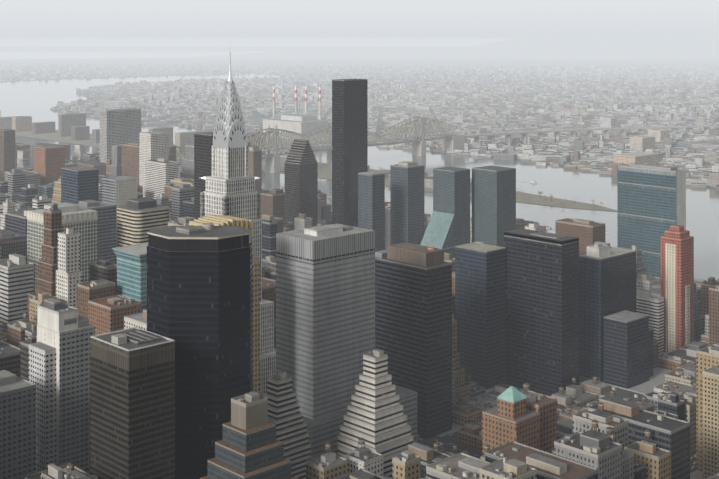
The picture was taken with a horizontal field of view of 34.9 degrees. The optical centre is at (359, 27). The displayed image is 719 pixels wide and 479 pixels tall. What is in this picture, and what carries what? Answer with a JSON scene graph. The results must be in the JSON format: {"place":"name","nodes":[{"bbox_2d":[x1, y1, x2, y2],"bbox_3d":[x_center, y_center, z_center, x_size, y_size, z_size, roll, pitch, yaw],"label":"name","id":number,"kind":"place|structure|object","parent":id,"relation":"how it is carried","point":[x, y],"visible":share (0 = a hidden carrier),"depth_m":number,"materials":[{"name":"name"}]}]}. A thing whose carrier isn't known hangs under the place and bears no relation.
{"place":"outdoors","nodes":[
{"label":"outdoors","id":0,"kind":"place"},
{"bbox_2d":[0,38,514,70],"bbox_3d":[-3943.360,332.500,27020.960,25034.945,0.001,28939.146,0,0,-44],"label":"sound water","id":1,"kind":"structure","parent":0,"point":[239,42],"depth_m":22452.77,"materials":[{"name":"grey liquid"}]},
{"bbox_2d":[79,113,457,165],"bbox_3d":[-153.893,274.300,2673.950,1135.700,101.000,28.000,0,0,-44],"label":"bridge","id":2,"kind":"structure","parent":0,"point":[417,126],"depth_m":2757.62,"materials":[{"name":"grey metal"}]},
{"bbox_2d":[15,130,616,211],"bbox_3d":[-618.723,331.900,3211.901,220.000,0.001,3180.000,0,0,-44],"label":"island","id":3,"kind":"structure","parent":0,"point":[326,173],"depth_m":2530.88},
{"bbox_2d":[319,167,602,205],"bbox_3d":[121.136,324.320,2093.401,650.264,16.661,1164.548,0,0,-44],"label":"bare trees","id":4,"kind":"object","parent":3,"relation":"on","point":[516,191],"visible":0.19,"depth_m":2199.66,"materials":[{"name":"brown plant"}]},
{"bbox_2d":[0,64,718,191],"bbox_3d":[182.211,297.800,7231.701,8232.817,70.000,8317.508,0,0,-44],"label":"queens buildings","id":5,"kind":"structure","parent":0,"point":[399,89],"depth_m":4756.87,"materials":[{"name":"grey concrete"}]},
{"bbox_2d":[0,32,718,472],"bbox_3d":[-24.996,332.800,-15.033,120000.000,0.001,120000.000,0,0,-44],"label":"ground","id":6,"kind":"structure","parent":0,"point":[604,50],"depth_m":14673.13,"materials":[{"name":"grey"}]},
{"bbox_2d":[200,145,275,395],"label":"skyscraper","id":7,"kind":"structure","parent":6,"relation":"on","point":[237,195],"depth_m":921.24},
{"bbox_2d":[201,53,258,182],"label":"skyscraper spire","id":8,"kind":"structure","parent":7,"relation":"on","point":[237,141],"depth_m":921.76,"materials":[{"name":"silver metal"}]},
{"bbox_2d":[214,82,245,140],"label":"spire windows","id":9,"kind":"structure","parent":8,"relation":"attached to","point":[232,119],"depth_m":922.25,"materials":[{"name":"black glass"}]},
{"bbox_2d":[272,86,321,119],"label":"smokestacks","id":10,"kind":"object","parent":6,"relation":"on","point":[306,113],"visible":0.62,"depth_m":3547.14,"materials":[{"name":"paint"}]},
{"bbox_2d":[0,79,718,478],"bbox_3d":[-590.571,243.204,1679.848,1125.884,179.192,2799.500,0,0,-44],"label":"city buildings","id":11,"kind":"structure","parent":6,"relation":"on","point":[608,431],"depth_m":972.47,"materials":[{"name":"grey concrete"}]},
{"bbox_2d":[265,125,718,172],"bbox_3d":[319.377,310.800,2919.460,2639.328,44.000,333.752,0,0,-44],"label":"queensboro viaduct piers","id":12,"kind":"structure","parent":6,"relation":"on","point":[452,143],"depth_m":3197.31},
{"bbox_2d":[417,360,695,470],"bbox_3d":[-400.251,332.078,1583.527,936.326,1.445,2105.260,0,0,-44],"label":"trees","id":13,"kind":"object","parent":6,"relation":"on","point":[466,452],"depth_m":912.04,"materials":[{"name":"green plant"}]},
{"bbox_2d":[436,352,702,478],"bbox_3d":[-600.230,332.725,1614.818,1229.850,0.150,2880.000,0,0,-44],"label":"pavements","id":14,"kind":"structure","parent":6,"relation":"on","point":[656,379],"depth_m":1056.63,"materials":[{"name":"grey concrete"}]},
{"bbox_2d":[0,74,718,279],"bbox_3d":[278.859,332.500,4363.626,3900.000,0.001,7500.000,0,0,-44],"label":"river","id":15,"kind":"structure","parent":0,"point":[36,100],"depth_m":2569.74,"materials":[{"name":"grey liquid"}]},
{"bbox_2d":[269,180,608,232],"bbox_3d":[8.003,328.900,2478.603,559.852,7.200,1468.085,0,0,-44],"label":"boats","id":16,"kind":"object","parent":15,"relation":"on","point":[533,181],"visible":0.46,"depth_m":2236.78,"materials":[{"name":"white"}]},
{"bbox_2d":[0,0,718,33],"label":"sky","id":17,"kind":"structure","parent":0,"point":[16,16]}
]}

